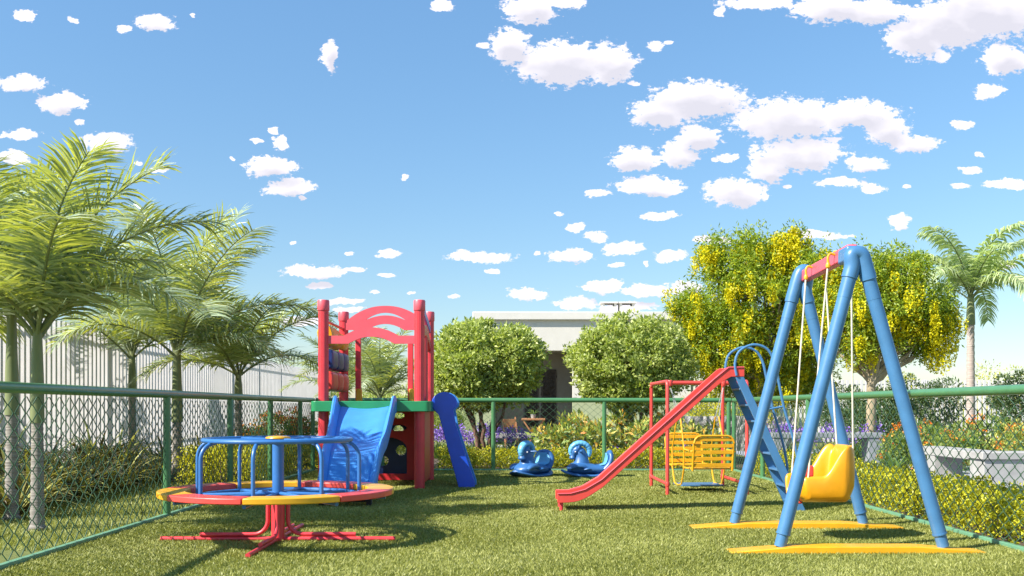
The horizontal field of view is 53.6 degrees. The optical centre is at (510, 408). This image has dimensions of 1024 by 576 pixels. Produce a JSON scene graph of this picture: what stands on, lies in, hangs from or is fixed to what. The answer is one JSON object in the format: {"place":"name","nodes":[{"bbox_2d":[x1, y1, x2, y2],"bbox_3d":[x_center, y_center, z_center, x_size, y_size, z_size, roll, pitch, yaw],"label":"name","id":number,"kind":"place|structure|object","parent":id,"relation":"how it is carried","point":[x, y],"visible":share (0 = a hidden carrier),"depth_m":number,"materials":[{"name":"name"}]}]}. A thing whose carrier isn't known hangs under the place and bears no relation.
{"place":"outdoors","nodes":[
{"label":"outdoors","id":0,"kind":"place"},
{"bbox_2d":[0,469,304,550],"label":"grass","id":1,"kind":"structure","parent":0,"point":[70,511],"depth_m":11.26,"materials":[{"name":"green plant"}]},
{"bbox_2d":[0,409,1020,569],"bbox_3d":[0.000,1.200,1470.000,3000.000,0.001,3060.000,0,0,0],"label":"ground","id":2,"kind":"structure","parent":0,"point":[7,553],"depth_m":12.04,"materials":[{"name":"green plant"}]},
{"bbox_2d":[0,439,50,481],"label":"spiky plant","id":3,"kind":"object","parent":2,"relation":"on","point":[1,463],"visible":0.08,"depth_m":13.08,"materials":[{"name":"green plant"}]},
{"bbox_2d":[0,417,57,468],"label":"spiky plant","id":4,"kind":"object","parent":2,"relation":"on","point":[18,447],"visible":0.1,"depth_m":13.96,"materials":[{"name":"green plant"}]},
{"bbox_2d":[0,422,62,474],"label":"spiky plant","id":5,"kind":"object","parent":2,"relation":"on","point":[27,455],"visible":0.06,"depth_m":14.62,"materials":[{"name":"green plant"}]},
{"bbox_2d":[0,442,77,502],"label":"spiky plant","id":6,"kind":"object","parent":2,"relation":"on","point":[20,468],"visible":0.1,"depth_m":12.76,"materials":[{"name":"green plant"}]},
{"bbox_2d":[0,445,81,514],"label":"spiky plant","id":7,"kind":"object","parent":2,"relation":"on","point":[8,502],"visible":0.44,"depth_m":11.00,"materials":[{"name":"green plant"}]},
{"bbox_2d":[1,444,89,495],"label":"spiky plant","id":8,"kind":"object","parent":2,"relation":"on","point":[50,468],"visible":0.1,"depth_m":13.51,"materials":[{"name":"green plant"}]},
{"bbox_2d":[2,431,89,477],"bbox_3d":[-6.851,0.756,14.890,1.893,0.865,1.766,0,0,28],"label":"spiky plant","id":9,"kind":"object","parent":2,"relation":"on","point":[54,448],"visible":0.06,"depth_m":15.17,"materials":[{"name":"green plant"}]},
{"bbox_2d":[0,454,91,495],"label":"spiky plant","id":10,"kind":"object","parent":2,"relation":"on","point":[27,472],"visible":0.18,"depth_m":12.11,"materials":[{"name":"green plant"}]},
{"bbox_2d":[0,159,97,252],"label":"palm tree","id":11,"kind":"object","parent":2,"relation":"on","point":[48,166],"visible":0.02,"depth_m":12.04,"materials":[{"name":"green plant"}]},
{"bbox_2d":[18,437,82,476],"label":"spiky plant","id":12,"kind":"object","parent":2,"relation":"on","point":[43,453],"visible":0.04,"depth_m":15.75,"materials":[{"name":"green plant"}]},
{"bbox_2d":[19,461,88,511],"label":"spiky plant","id":13,"kind":"object","parent":2,"relation":"on","point":[49,496],"visible":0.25,"depth_m":11.71,"materials":[{"name":"green plant"}]},
{"bbox_2d":[18,452,98,503],"bbox_3d":[-5.826,0.843,12.783,1.525,0.697,1.423,0,0,27],"label":"spiky plant","id":14,"kind":"object","parent":2,"relation":"on","point":[64,475],"visible":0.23,"depth_m":12.68,"materials":[{"name":"green plant"}]},
{"bbox_2d":[25,446,112,480],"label":"spiky plant","id":15,"kind":"object","parent":2,"relation":"on","point":[84,459],"visible":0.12,"depth_m":14.72,"materials":[{"name":"green plant"}]},
{"bbox_2d":[44,445,113,493],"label":"spiky plant","id":16,"kind":"object","parent":2,"relation":"on","point":[67,467],"visible":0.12,"depth_m":13.98,"materials":[{"name":"green plant"}]},
{"bbox_2d":[45,457,114,499],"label":"spiky plant","id":17,"kind":"object","parent":2,"relation":"on","point":[79,492],"visible":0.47,"depth_m":13.22,"materials":[{"name":"green plant"}]},
{"bbox_2d":[54,431,105,469],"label":"spiky plant","id":18,"kind":"object","parent":2,"relation":"on","point":[79,449],"visible":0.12,"depth_m":16.17,"materials":[{"name":"green plant"}]},
{"bbox_2d":[44,442,140,495],"bbox_3d":[-5.765,0.778,13.850,1.508,0.825,1.526,0,0,-33],"label":"spiky plant","id":19,"kind":"object","parent":2,"relation":"on","point":[93,472],"visible":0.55,"depth_m":13.82,"materials":[{"name":"green plant"}]},
{"bbox_2d":[0,135,187,520],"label":"palm tree","id":20,"kind":"object","parent":2,"relation":"on","point":[11,366],"visible":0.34,"depth_m":10.85,"materials":[{"name":"green plant"}]},
{"bbox_2d":[59,438,137,479],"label":"spiky plant","id":21,"kind":"object","parent":2,"relation":"on","point":[88,464],"visible":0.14,"depth_m":15.64,"materials":[{"name":"green plant"}]},
{"bbox_2d":[47,421,153,457],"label":"spiky plant","id":22,"kind":"object","parent":2,"relation":"on","point":[89,436],"visible":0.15,"depth_m":17.76,"materials":[{"name":"green plant"}]},
{"bbox_2d":[63,430,147,465],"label":"spiky plant","id":23,"kind":"object","parent":2,"relation":"on","point":[88,444],"visible":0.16,"depth_m":16.98,"materials":[{"name":"green plant"}]},
{"bbox_2d":[69,437,156,459],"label":"spiky plant","id":24,"kind":"object","parent":2,"relation":"on","point":[118,444],"visible":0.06,"depth_m":18.18,"materials":[{"name":"green plant"}]},
{"bbox_2d":[0,130,230,530],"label":"palm tree","id":25,"kind":"object","parent":2,"relation":"on","point":[39,278],"visible":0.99,"depth_m":9.75,"materials":[{"name":"green plant"}]},
{"bbox_2d":[77,424,158,467],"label":"spiky plant","id":26,"kind":"object","parent":2,"relation":"on","point":[121,448],"visible":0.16,"depth_m":16.84,"materials":[{"name":"green plant"}]},
{"bbox_2d":[87,450,155,491],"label":"spiky plant","id":27,"kind":"object","parent":2,"relation":"on","point":[114,484],"visible":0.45,"depth_m":14.43,"materials":[{"name":"green plant"}]},
{"bbox_2d":[81,429,162,472],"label":"spiky plant","id":28,"kind":"object","parent":2,"relation":"on","point":[126,452],"visible":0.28,"depth_m":15.95,"materials":[{"name":"green plant"}]},
{"bbox_2d":[44,199,217,445],"bbox_3d":[-7.147,-1.470,19.778,4.036,5.341,4.613,0,0,0],"label":"palm tree","id":29,"kind":"object","parent":2,"relation":"on","point":[131,346],"visible":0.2,"depth_m":19.43,"materials":[{"name":"green plant"}]},
{"bbox_2d":[105,449,160,487],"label":"spiky plant","id":30,"kind":"object","parent":2,"relation":"on","point":[130,471],"visible":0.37,"depth_m":15.12,"materials":[{"name":"green plant"}]},
{"bbox_2d":[110,438,156,467],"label":"spiky plant","id":31,"kind":"object","parent":2,"relation":"on","point":[139,452],"visible":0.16,"depth_m":17.23,"materials":[{"name":"green plant"}]},
{"bbox_2d":[110,447,171,484],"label":"spiky plant","id":32,"kind":"object","parent":2,"relation":"on","point":[137,481],"visible":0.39,"depth_m":15.67,"materials":[{"name":"green plant"}]},
{"bbox_2d":[125,435,183,474],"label":"spiky plant","id":33,"kind":"object","parent":2,"relation":"on","point":[152,461],"visible":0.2,"depth_m":17.77,"materials":[{"name":"green plant"}]},
{"bbox_2d":[0,381,316,569],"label":"chain link fence","id":34,"kind":"object","parent":2,"relation":"on","point":[42,388],"visible":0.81,"depth_m":10.42,"materials":[{"name":"green metal"}]},
{"bbox_2d":[130,450,194,481],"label":"spiky plant","id":35,"kind":"object","parent":2,"relation":"on","point":[159,474],"visible":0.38,"depth_m":16.31,"materials":[{"name":"green plant"}]},
{"bbox_2d":[124,426,201,468],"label":"spiky plant","id":36,"kind":"object","parent":2,"relation":"on","point":[161,447],"visible":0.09,"depth_m":18.30,"materials":[{"name":"green plant"}]},
{"bbox_2d":[0,315,349,470],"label":"slat fence","id":37,"kind":"object","parent":2,"relation":"on","point":[86,360],"visible":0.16,"depth_m":20.70,"materials":[{"name":"white metal"}]},
{"bbox_2d":[140,436,211,472],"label":"spiky plant","id":38,"kind":"object","parent":2,"relation":"on","point":[171,458],"visible":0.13,"depth_m":16.97,"materials":[{"name":"green plant"}]},
{"bbox_2d":[156,443,196,476],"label":"spiky plant","id":39,"kind":"object","parent":2,"relation":"on","point":[186,462],"visible":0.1,"depth_m":17.81,"materials":[{"name":"green plant"}]},
{"bbox_2d":[43,197,336,482],"bbox_3d":[-5.545,-1.160,16.630,4.909,4.720,4.154,0,0,18],"label":"palm tree","id":40,"kind":"object","parent":2,"relation":"on","point":[175,327],"visible":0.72,"depth_m":16.12,"materials":[{"name":"green plant"}]},
{"bbox_2d":[133,271,337,473],"bbox_3d":[-5.010,-0.594,18.414,3.686,3.588,4.093,0,0,42],"label":"palm tree","id":41,"kind":"object","parent":2,"relation":"on","point":[244,356],"visible":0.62,"depth_m":17.98,"materials":[{"name":"green plant"}]},
{"bbox_2d":[174,435,303,484],"bbox_3d":[-4.622,0.866,17.513,1.357,0.741,3.950,0,0,0],"label":"hedge","id":42,"kind":"object","parent":2,"relation":"on","point":[263,453],"visible":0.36,"depth_m":16.24,"materials":[{"name":"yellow plant"}]},
{"bbox_2d":[234,421,276,435],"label":"flowering shrub","id":43,"kind":"object","parent":2,"relation":"on","point":[263,428],"visible":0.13,"depth_m":21.29,"materials":[{"name":"green plant"}]},
{"bbox_2d":[329,391,338,416],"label":"bush","id":44,"kind":"object","parent":2,"relation":"on","point":[332,394],"visible":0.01,"depth_m":43.98,"materials":[{"name":"green plant"}]},
{"bbox_2d":[275,320,407,397],"bbox_3d":[-4.840,-0.679,30.181,4.102,3.758,3.995,0,0,0],"label":"palm tree","id":45,"kind":"object","parent":2,"relation":"on","point":[351,356],"visible":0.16,"depth_m":29.81,"materials":[{"name":"green plant"}]},
{"bbox_2d":[300,326,410,403],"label":"palm tree","id":46,"kind":"object","parent":2,"relation":"on","point":[381,371],"visible":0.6,"depth_m":27.65,"materials":[{"name":"green plant"}]},
{"bbox_2d":[362,390,402,429],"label":"bush","id":47,"kind":"object","parent":2,"relation":"on","point":[368,395],"visible":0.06,"depth_m":45.21,"materials":[{"name":"green plant"}]},
{"bbox_2d":[391,383,468,435],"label":"bush","id":48,"kind":"object","parent":2,"relation":"on","point":[438,421],"visible":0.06,"depth_m":43.64,"materials":[{"name":"green plant"}]},
{"bbox_2d":[316,398,730,470],"bbox_3d":[0.265,0.498,19.500,8.010,1.404,0.140,0,0,0],"label":"chain link fence","id":49,"kind":"object","parent":2,"relation":"on","point":[493,401],"visible":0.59,"depth_m":19.47,"materials":[{"name":"green metal"}]},
{"bbox_2d":[681,388,742,415],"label":"yellow shrub","id":50,"kind":"object","parent":2,"relation":"on","point":[697,406],"visible":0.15,"depth_m":32.77,"materials":[{"name":"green plant"}]},
{"bbox_2d":[661,217,841,422],"bbox_3d":[5.858,-1.670,24.026,4.454,5.775,3.011,0,0,-27],"label":"golden tree","id":51,"kind":"object","parent":2,"relation":"on","point":[750,278],"visible":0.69,"depth_m":23.63,"materials":[{"name":"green plant"}]},
{"bbox_2d":[819,384,882,445],"bbox_3d":[10.684,0.182,31.932,2.105,2.101,2.275,0,0,0],"label":"dark bush","id":52,"kind":"object","parent":2,"relation":"on","point":[848,388],"visible":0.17,"depth_m":31.88,"materials":[{"name":"green plant"}]},
{"bbox_2d":[691,380,1023,441],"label":"picket fence","id":53,"kind":"object","parent":2,"relation":"on","point":[861,384],"visible":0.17,"depth_m":36.48,"materials":[{"name":"white metal"}]},
{"bbox_2d":[731,384,1023,551],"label":"chain link fence","id":54,"kind":"object","parent":2,"relation":"on","point":[1017,389],"visible":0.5,"depth_m":10.40,"materials":[{"name":"green metal"}]},
{"bbox_2d":[845,379,918,441],"bbox_3d":[11.048,0.102,30.088,2.033,2.208,2.234,0,0,27],"label":"dark bush","id":55,"kind":"object","parent":2,"relation":"on","point":[889,416],"visible":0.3,"depth_m":29.59,"materials":[{"name":"green plant"}]},
{"bbox_2d":[887,372,929,425],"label":"yellow shrub","id":56,"kind":"object","parent":2,"relation":"on","point":[906,383],"visible":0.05,"depth_m":38.90,"materials":[{"name":"green plant"}]},
{"bbox_2d":[898,372,965,434],"bbox_3d":[13.120,0.016,32.019,2.365,2.382,2.282,0,0,33],"label":"dark bush","id":57,"kind":"object","parent":2,"relation":"on","point":[925,404],"visible":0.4,"depth_m":31.70,"materials":[{"name":"green plant"}]},
{"bbox_2d":[916,418,957,459],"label":"lantana shrub","id":58,"kind":"object","parent":2,"relation":"on","point":[933,432],"visible":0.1,"depth_m":21.42,"materials":[{"name":"green plant"}]},
{"bbox_2d":[899,221,1023,433],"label":"palm tree","id":59,"kind":"object","parent":2,"relation":"on","point":[959,267],"visible":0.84,"depth_m":26.60,"materials":[{"name":"green plant"}]},
{"bbox_2d":[932,422,996,469],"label":"lantana shrub","id":60,"kind":"object","parent":2,"relation":"on","point":[963,439],"visible":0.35,"depth_m":19.46,"materials":[{"name":"green plant"}]},
{"bbox_2d":[948,359,1023,431],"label":"yellow shrub","id":61,"kind":"object","parent":2,"relation":"on","point":[988,378],"visible":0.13,"depth_m":38.90,"materials":[{"name":"green plant"}]},
{"bbox_2d":[951,413,1023,462],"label":"lantana shrub","id":62,"kind":"object","parent":2,"relation":"on","point":[996,418],"visible":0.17,"depth_m":21.37,"materials":[{"name":"green plant"}]},
{"bbox_2d":[976,368,1023,437],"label":"dark bush","id":63,"kind":"object","parent":2,"relation":"on","point":[1008,406],"visible":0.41,"depth_m":30.86,"materials":[{"name":"green plant"}]},
{"bbox_2d":[977,419,1023,450],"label":"lantana shrub","id":64,"kind":"object","parent":2,"relation":"on","point":[1008,436],"visible":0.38,"depth_m":19.48,"materials":[{"name":"green plant"}]},
{"bbox_2d":[502,417,518,446],"bbox_3d":[0.010,0.727,28.819,0.410,0.974,0.485,0,0,-15],"label":"wooden chair","id":65,"kind":"object","parent":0,"point":[510,422],"visible":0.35,"depth_m":28.92,"materials":[{"name":"orange wood"}]},
{"bbox_2d":[0,469,1023,575],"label":"lawn","id":66,"kind":"structure","parent":0,"point":[519,545],"depth_m":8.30,"materials":[{"name":"green plant"}]},
{"bbox_2d":[156,436,395,557],"bbox_3d":[-2.100,0.723,9.160,2.120,0.954,2.120,0,0,0],"label":"carousel","id":67,"kind":"object","parent":66,"relation":"on","point":[278,493],"visible":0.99,"depth_m":9.11,"materials":[{"name":"red paint"}]},
{"bbox_2d":[311,300,476,505],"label":"play tower","id":68,"kind":"structure","parent":66,"relation":"on","point":[368,427],"depth_m":15.07,"materials":[{"name":"red paint"}]},
{"bbox_2d":[509,440,553,476],"bbox_3d":[0.367,0.876,17.742,0.594,0.643,0.968,0,0,38],"label":"rocking horse","id":69,"kind":"object","parent":66,"relation":"on","point":[539,464],"visible":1,"depth_m":17.55},
{"bbox_2d":[561,440,613,476],"bbox_3d":[1.363,0.876,17.750,0.968,0.643,0.594,0,0,-3],"label":"rocking horse","id":70,"kind":"object","parent":66,"relation":"on","point":[580,466],"visible":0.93,"depth_m":17.62},
{"bbox_2d":[555,343,804,510],"bbox_3d":[1.996,0.221,12.053,2.899,1.958,0.546,0,0,0],"label":"slide","id":71,"kind":"object","parent":66,"relation":"on","point":[771,456],"visible":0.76,"depth_m":11.80,"materials":[{"name":"pink paint"}]},
{"bbox_2d":[649,380,748,494],"bbox_3d":[2.720,0.393,14.800,1.166,1.615,1.666,0,0,0],"label":"gondola swing","id":72,"kind":"object","parent":66,"relation":"on","point":[698,444],"visible":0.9,"depth_m":14.60,"materials":[{"name":"pink paint"}]},
{"bbox_2d":[690,244,984,553],"bbox_3d":[2.865,-0.126,9.315,2.101,2.646,1.970,0,0,0],"label":"swing","id":73,"kind":"object","parent":66,"relation":"on","point":[829,474],"visible":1,"depth_m":8.48,"materials":[{"name":"blue paint"}]},
{"bbox_2d":[0,0,1023,408],"label":"sky","id":74,"kind":"structure","parent":0,"point":[462,158],"materials":[{"name":"blue"}]},
{"bbox_2d":[522,418,544,440],"bbox_3d":[0.668,0.746,29.512,0.680,0.931,0.525,0,0,0],"label":"wooden table","id":75,"kind":"object","parent":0,"point":[541,423],"visible":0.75,"depth_m":29.25,"materials":[{"name":"orange wood"}]},
{"bbox_2d":[527,409,536,417],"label":"potted plant","id":76,"kind":"object","parent":75,"relation":"on","point":[533,415],"visible":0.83,"depth_m":29.44,"materials":[{"name":"green plant"}]},
{"bbox_2d":[473,302,712,443],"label":"building","id":77,"kind":"structure","parent":0,"point":[556,331],"depth_m":34.00,"materials":[{"name":"white paint"}]},
{"bbox_2d":[257,454,1023,545],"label":"soil","id":78,"kind":"structure","parent":0,"point":[1021,543],"depth_m":12.06,"materials":[{"name":"brown soil"}]},
{"bbox_2d":[257,406,297,435],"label":"flowering shrub","id":79,"kind":"object","parent":78,"relation":"on","point":[279,422],"visible":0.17,"depth_m":22.06,"materials":[{"name":"green plant"}]},
{"bbox_2d":[276,415,317,463],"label":"flowering shrub","id":80,"kind":"object","parent":78,"relation":"on","point":[293,427],"visible":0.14,"depth_m":21.29,"materials":[{"name":"green plant"}]},
{"bbox_2d":[255,444,434,468],"bbox_3d":[-3.399,0.890,20.303,3.714,0.681,1.176,0,0,0],"label":"hedge","id":81,"kind":"object","parent":78,"relation":"on","point":[386,458],"visible":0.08,"depth_m":20.07,"materials":[{"name":"plant"}]},
{"bbox_2d":[434,420,532,458],"bbox_3d":[-0.881,0.723,24.509,3.375,0.935,1.667,0,0,0],"label":"flower bed","id":82,"kind":"object","parent":78,"relation":"on","point":[441,433],"visible":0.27,"depth_m":24.30,"materials":[{"name":"purple plant"}]},
{"bbox_2d":[434,316,551,452],"bbox_3d":[-0.605,-0.454,23.023,3.149,3.355,2.861,0,0,0],"label":"round tree","id":83,"kind":"object","parent":78,"relation":"on","point":[477,358],"visible":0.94,"depth_m":22.24,"materials":[{"name":"green plant"}]},
{"bbox_2d":[467,433,549,447],"bbox_3d":[-0.035,0.907,25.450,2.070,0.585,0.500,0,0,0],"label":"concrete bench","id":84,"kind":"object","parent":78,"relation":"on","point":[500,435],"visible":0.21,"depth_m":25.20,"materials":[{"name":"grey concrete"}]},
{"bbox_2d":[524,421,574,462],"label":"croton shrub","id":85,"kind":"object","parent":78,"relation":"on","point":[552,441],"visible":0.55,"depth_m":21.02,"materials":[{"name":"green plant"}]},
{"bbox_2d":[553,408,595,455],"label":"croton shrub","id":86,"kind":"object","parent":78,"relation":"on","point":[575,419],"visible":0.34,"depth_m":21.68,"materials":[{"name":"green plant"}]},
{"bbox_2d":[434,438,731,468],"bbox_3d":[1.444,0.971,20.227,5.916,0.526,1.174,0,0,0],"label":"hedge","id":87,"kind":"object","parent":78,"relation":"on","point":[658,454],"visible":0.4,"depth_m":19.99,"materials":[{"name":"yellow plant"}]},
{"bbox_2d":[575,417,620,459],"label":"croton shrub","id":88,"kind":"object","parent":78,"relation":"on","point":[598,431],"visible":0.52,"depth_m":21.17,"materials":[{"name":"green plant"}]},
{"bbox_2d":[597,407,642,458],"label":"croton shrub","id":89,"kind":"object","parent":78,"relation":"on","point":[621,422],"visible":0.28,"depth_m":21.91,"materials":[{"name":"green plant"}]},
{"bbox_2d":[562,308,700,445],"bbox_3d":[2.676,-0.497,22.639,3.091,3.432,2.857,0,0,0],"label":"round tree","id":90,"kind":"object","parent":78,"relation":"on","point":[614,357],"visible":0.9,"depth_m":21.84,"materials":[{"name":"green plant"}]},
{"bbox_2d":[623,413,665,461],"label":"croton shrub","id":91,"kind":"object","parent":78,"relation":"on","point":[635,429],"visible":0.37,"depth_m":21.33,"materials":[{"name":"green plant"}]},
{"bbox_2d":[647,406,686,452],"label":"croton shrub","id":92,"kind":"object","parent":78,"relation":"on","point":[661,417],"visible":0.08,"depth_m":21.82,"materials":[{"name":"green plant"}]},
{"bbox_2d":[669,418,719,462],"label":"croton shrub","id":93,"kind":"object","parent":78,"relation":"on","point":[691,427],"visible":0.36,"depth_m":21.23,"materials":[{"name":"green plant"}]},
{"bbox_2d":[699,419,731,456],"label":"croton shrub","id":94,"kind":"object","parent":78,"relation":"on","point":[715,429],"visible":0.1,"depth_m":22.07,"materials":[{"name":"green plant"}]},
{"bbox_2d":[753,449,1023,544],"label":"hedge","id":95,"kind":"object","parent":78,"relation":"on","point":[1003,502],"visible":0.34,"depth_m":10.73,"materials":[{"name":"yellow plant"}]},
{"bbox_2d":[736,449,1008,498],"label":"path","id":96,"kind":"structure","parent":0,"point":[966,473],"depth_m":20.18,"materials":[{"name":"grey concrete"}]},
{"bbox_2d":[678,416,793,450],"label":"rubble wall","id":97,"kind":"structure","parent":96,"relation":"on","point":[701,422],"depth_m":28.60,"materials":[{"name":"grey stone"}]},
{"bbox_2d":[758,419,887,461],"bbox_3d":[6.914,0.707,23.026,3.319,0.967,1.862,0,0,0],"label":"flower bed","id":98,"kind":"object","parent":96,"relation":"on","point":[857,453],"visible":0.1,"depth_m":22.75,"materials":[{"name":"purple plant"}]},
{"bbox_2d":[770,432,885,462],"bbox_3d":[6.800,0.860,21.850,2.400,0.680,0.500,0,0,0],"label":"concrete bench","id":99,"kind":"object","parent":96,"relation":"on","point":[868,444],"visible":0.32,"depth_m":21.62,"materials":[{"name":"grey concrete"}]},
{"bbox_2d":[790,230,968,431],"bbox_3d":[8.213,-1.401,22.355,3.806,5.234,2.766,0,0,0],"label":"golden tree","id":100,"kind":"object","parent":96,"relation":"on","point":[914,314],"visible":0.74,"depth_m":22.20,"materials":[{"name":"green plant"}]},
{"bbox_2d":[872,450,912,469],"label":"leafy plant","id":101,"kind":"object","parent":96,"relation":"on","point":[889,462],"visible":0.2,"depth_m":18.21,"materials":[{"name":"green plant"}]},
{"bbox_2d":[872,422,936,468],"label":"lantana shrub","id":102,"kind":"object","parent":96,"relation":"on","point":[899,446],"visible":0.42,"depth_m":19.31,"materials":[{"name":"green plant"}]},
{"bbox_2d":[923,446,991,479],"bbox_3d":[7.350,0.930,16.810,0.500,0.540,2.180,0,0,0],"label":"concrete bench","id":103,"kind":"object","parent":96,"relation":"on","point":[949,459],"visible":0.51,"depth_m":17.00,"materials":[{"name":"grey concrete"}]},
{"bbox_2d":[966,451,1023,487],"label":"concrete bench","id":104,"kind":"object","parent":96,"relation":"on","point":[1008,464],"visible":0.52,"depth_m":15.19,"materials":[{"name":"grey concrete"}]}
]}

